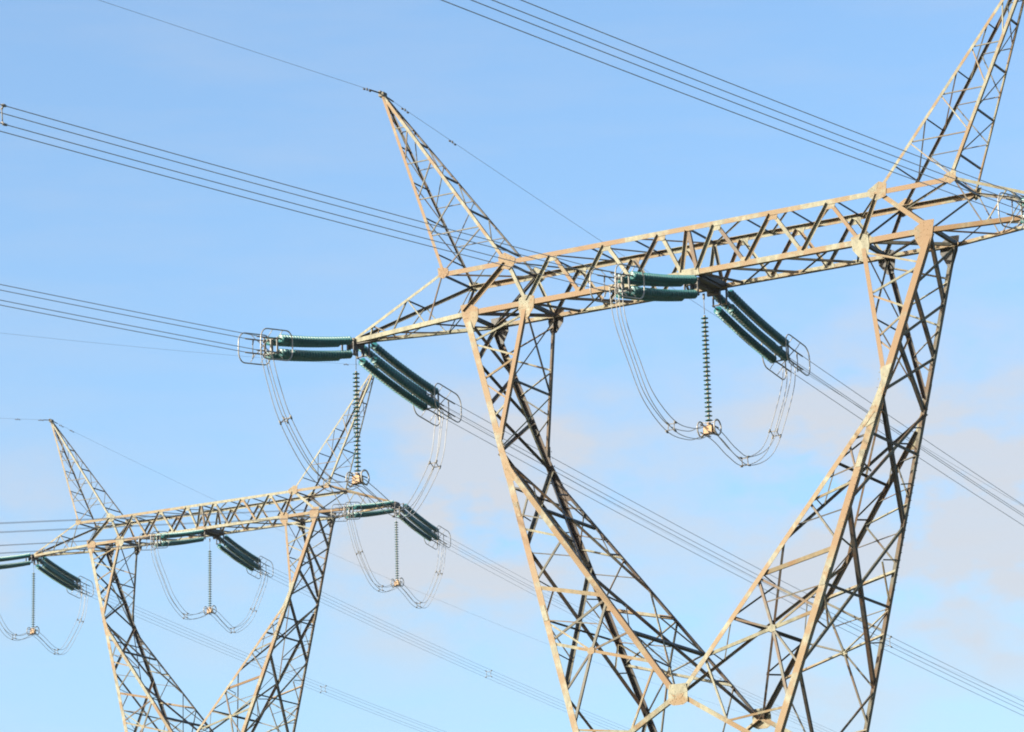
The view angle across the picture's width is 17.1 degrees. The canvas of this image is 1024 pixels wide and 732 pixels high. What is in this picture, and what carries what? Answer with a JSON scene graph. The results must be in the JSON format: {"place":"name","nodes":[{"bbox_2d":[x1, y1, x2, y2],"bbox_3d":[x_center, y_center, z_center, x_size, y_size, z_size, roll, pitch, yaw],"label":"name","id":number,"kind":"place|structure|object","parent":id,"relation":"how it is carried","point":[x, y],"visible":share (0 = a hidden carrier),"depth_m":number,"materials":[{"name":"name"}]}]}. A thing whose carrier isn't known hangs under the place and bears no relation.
{"place":"outdoors","nodes":[
{"label":"outdoors","id":0,"kind":"place"},
{"bbox_2d":[0,0,1023,731],"label":"sky","id":1,"kind":"structure","parent":0,"point":[617,153],"materials":[{"name":"blue"}]},
{"bbox_3d":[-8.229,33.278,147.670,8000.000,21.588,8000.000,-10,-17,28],"label":"ground","id":2,"kind":"structure","parent":0,"visible":0},
{"bbox_2d":[33,366,399,731],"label":"lattice tower","id":3,"kind":"structure","parent":2,"relation":"on","point":[213,531],"depth_m":278.22,"materials":[{"name":"beige metal"}]},
{"bbox_2d":[0,553,32,568],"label":"tension insulator set","id":4,"kind":"object","parent":3,"relation":"attached to","point":[29,556],"visible":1,"depth_m":286.33,"materials":[{"name":"green glass"}]},
{"bbox_2d":[26,561,39,634],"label":"suspension insulator","id":5,"kind":"object","parent":3,"relation":"hanging from","point":[33,632],"visible":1,"depth_m":287.56,"materials":[{"name":"glass"}]},
{"bbox_2d":[0,592,88,654],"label":"jumper loop","id":6,"kind":"object","parent":5,"relation":"hanging from","point":[41,634],"visible":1,"depth_m":289.49,"materials":[{"name":"metal"}]},
{"bbox_2d":[34,557,93,597],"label":"tension insulator set","id":7,"kind":"object","parent":3,"relation":"attached to","point":[49,568],"visible":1,"depth_m":291.85,"materials":[{"name":"green glass"}]},
{"bbox_2d":[85,587,444,731],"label":"conductor bundle","id":8,"kind":"object","parent":7,"relation":"attached to","point":[261,662],"visible":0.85,"depth_m":320.48,"materials":[{"name":"metal"}]},
{"bbox_2d":[138,529,205,550],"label":"tension insulator set","id":9,"kind":"object","parent":3,"relation":"attached to","point":[162,535],"visible":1,"depth_m":275.91,"materials":[{"name":"glass"}]},
{"bbox_2d":[0,537,148,553],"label":"conductor bundle","id":10,"kind":"object","parent":9,"relation":"hanging from","point":[71,541],"visible":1,"depth_m":265.09,"materials":[{"name":"metal"}]},
{"bbox_2d":[4,333,374,365],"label":"earth wire","id":11,"kind":"object","parent":3,"relation":"attached to","point":[176,350],"visible":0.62,"depth_m":252.85,"materials":[{"name":"metal"}]},
{"bbox_2d":[203,538,216,614],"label":"suspension insulator","id":12,"kind":"object","parent":3,"relation":"hanging from","point":[210,610],"visible":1,"depth_m":279.62,"materials":[{"name":"glass"}]},
{"bbox_2d":[151,541,267,632],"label":"jumper loop","id":13,"kind":"object","parent":12,"relation":"hanging from","point":[208,609],"visible":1,"depth_m":278.71,"materials":[{"name":"metal"}]},
{"bbox_2d":[216,535,272,578],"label":"tension insulator set","id":14,"kind":"object","parent":3,"relation":"attached to","point":[242,556],"visible":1,"depth_m":284.56,"materials":[{"name":"glass"}]},
{"bbox_2d":[263,567,628,729],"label":"conductor bundle","id":15,"kind":"object","parent":14,"relation":"attached to","point":[444,652],"visible":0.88,"depth_m":315.31,"materials":[{"name":"metal"}]},
{"bbox_2d":[331,500,395,521],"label":"tension insulator set","id":16,"kind":"object","parent":3,"relation":"attached to","point":[359,515],"visible":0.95,"depth_m":268.17,"materials":[{"name":"glass"}]},
{"bbox_2d":[0,508,334,532],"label":"conductor bundle","id":17,"kind":"object","parent":16,"relation":"attached to","point":[162,516],"visible":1,"depth_m":246.34,"materials":[{"name":"metal"}]},
{"bbox_2d":[390,510,403,586],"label":"suspension insulator","id":18,"kind":"object","parent":3,"relation":"hanging from","point":[398,581],"visible":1,"depth_m":271.65,"materials":[{"name":"glass"}]},
{"bbox_2d":[345,512,445,608],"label":"jumper loop","id":19,"kind":"object","parent":18,"relation":"hanging from","point":[396,582],"visible":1,"depth_m":270.52,"materials":[{"name":"metal"}]},
{"bbox_2d":[395,503,450,549],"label":"tension insulator set","id":20,"kind":"object","parent":3,"relation":"attached to","point":[421,522],"visible":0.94,"depth_m":276.06,"materials":[{"name":"glass"}]},
{"bbox_2d":[440,537,832,731],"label":"conductor bundle","id":21,"kind":"object","parent":20,"relation":"attached to","point":[617,627],"visible":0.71,"depth_m":303.44,"materials":[{"name":"metal"}]},
{"bbox_2d":[55,422,799,729],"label":"earth wire","id":22,"kind":"object","parent":3,"relation":"attached to","point":[311,544],"visible":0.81,"depth_m":325.34,"materials":[{"name":"metal"}]},
{"bbox_2d":[352,0,1023,731],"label":"lattice tower","id":23,"kind":"structure","parent":2,"relation":"on","point":[712,284],"depth_m":144.15,"materials":[{"name":"beige metal"}]},
{"bbox_2d":[100,0,379,93],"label":"earth wire","id":24,"kind":"object","parent":23,"relation":"attached to","point":[369,90],"visible":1,"depth_m":151.53,"materials":[{"name":"metal"}]},
{"bbox_2d":[238,328,355,365],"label":"tension insulator set","id":25,"kind":"object","parent":23,"relation":"attached to","point":[290,340],"visible":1,"depth_m":151.38,"materials":[{"name":"green glass"}]},
{"bbox_2d":[0,284,256,351],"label":"conductor bundle","id":26,"kind":"object","parent":25,"relation":"attached to","point":[123,314],"visible":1,"depth_m":140.94,"materials":[{"name":"metal"}]},
{"bbox_2d":[346,350,369,486],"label":"suspension insulator","id":27,"kind":"object","parent":23,"relation":"hanging from","point":[357,482],"visible":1,"depth_m":154.38,"materials":[{"name":"green glass"}]},
{"bbox_2d":[260,349,447,517],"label":"jumper loop","id":28,"kind":"object","parent":27,"relation":"hanging from","point":[329,477],"visible":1,"depth_m":152.60,"materials":[{"name":"metal"}]},
{"bbox_2d":[356,342,461,425],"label":"tension insulator set","id":29,"kind":"object","parent":23,"relation":"attached to","point":[416,391],"visible":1,"depth_m":158.42,"materials":[{"name":"green glass"}]},
{"bbox_2d":[443,403,1023,715],"bbox_3d":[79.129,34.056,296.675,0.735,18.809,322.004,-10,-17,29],"label":"conductor bundle","id":30,"kind":"object","parent":29,"relation":"attached to","point":[724,557],"visible":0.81,"depth_m":183.01,"materials":[{"name":"metal"}]},
{"bbox_2d":[589,263,699,303],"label":"tension insulator set","id":31,"kind":"object","parent":23,"relation":"attached to","point":[641,278],"visible":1,"depth_m":142.49,"materials":[{"name":"glass"}]},
{"bbox_2d":[0,104,610,288],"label":"conductor bundle","id":32,"kind":"object","parent":31,"relation":"attached to","point":[2,113],"visible":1,"depth_m":120.31,"materials":[{"name":"metal"}]},
{"bbox_2d":[387,97,1023,506],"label":"earth wire","id":33,"kind":"object","parent":23,"relation":"attached to","point":[601,241],"visible":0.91,"depth_m":170.91,"materials":[{"name":"metal"}]},
{"bbox_2d":[697,293,721,437],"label":"suspension insulator","id":34,"kind":"object","parent":23,"relation":"hanging from","point":[709,429],"visible":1,"depth_m":145.98,"materials":[{"name":"glass"}]},
{"bbox_2d":[609,285,795,466],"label":"jumper loop","id":35,"kind":"object","parent":34,"relation":"hanging from","point":[675,430],"visible":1,"depth_m":143.24,"materials":[{"name":"metal"}]},
{"bbox_2d":[712,289,810,379],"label":"tension insulator set","id":36,"kind":"object","parent":23,"relation":"attached to","point":[740,317],"visible":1,"depth_m":150.69,"materials":[{"name":"glass"}]},
{"bbox_2d":[791,356,1023,525],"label":"conductor bundle","id":37,"kind":"object","parent":36,"relation":"attached to","point":[908,440],"visible":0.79,"depth_m":165.52,"materials":[{"name":"metal"}]},
{"bbox_2d":[997,192,1023,229],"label":"tension insulator set","id":38,"kind":"object","parent":23,"relation":"attached to","point":[1020,202],"visible":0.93,"depth_m":132.63,"materials":[{"name":"metal"}]},
{"bbox_2d":[441,0,1021,213],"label":"conductor bundle","id":39,"kind":"object","parent":38,"relation":"attached to","point":[732,101],"visible":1,"depth_m":112.20,"materials":[{"name":"metal"}]}
]}

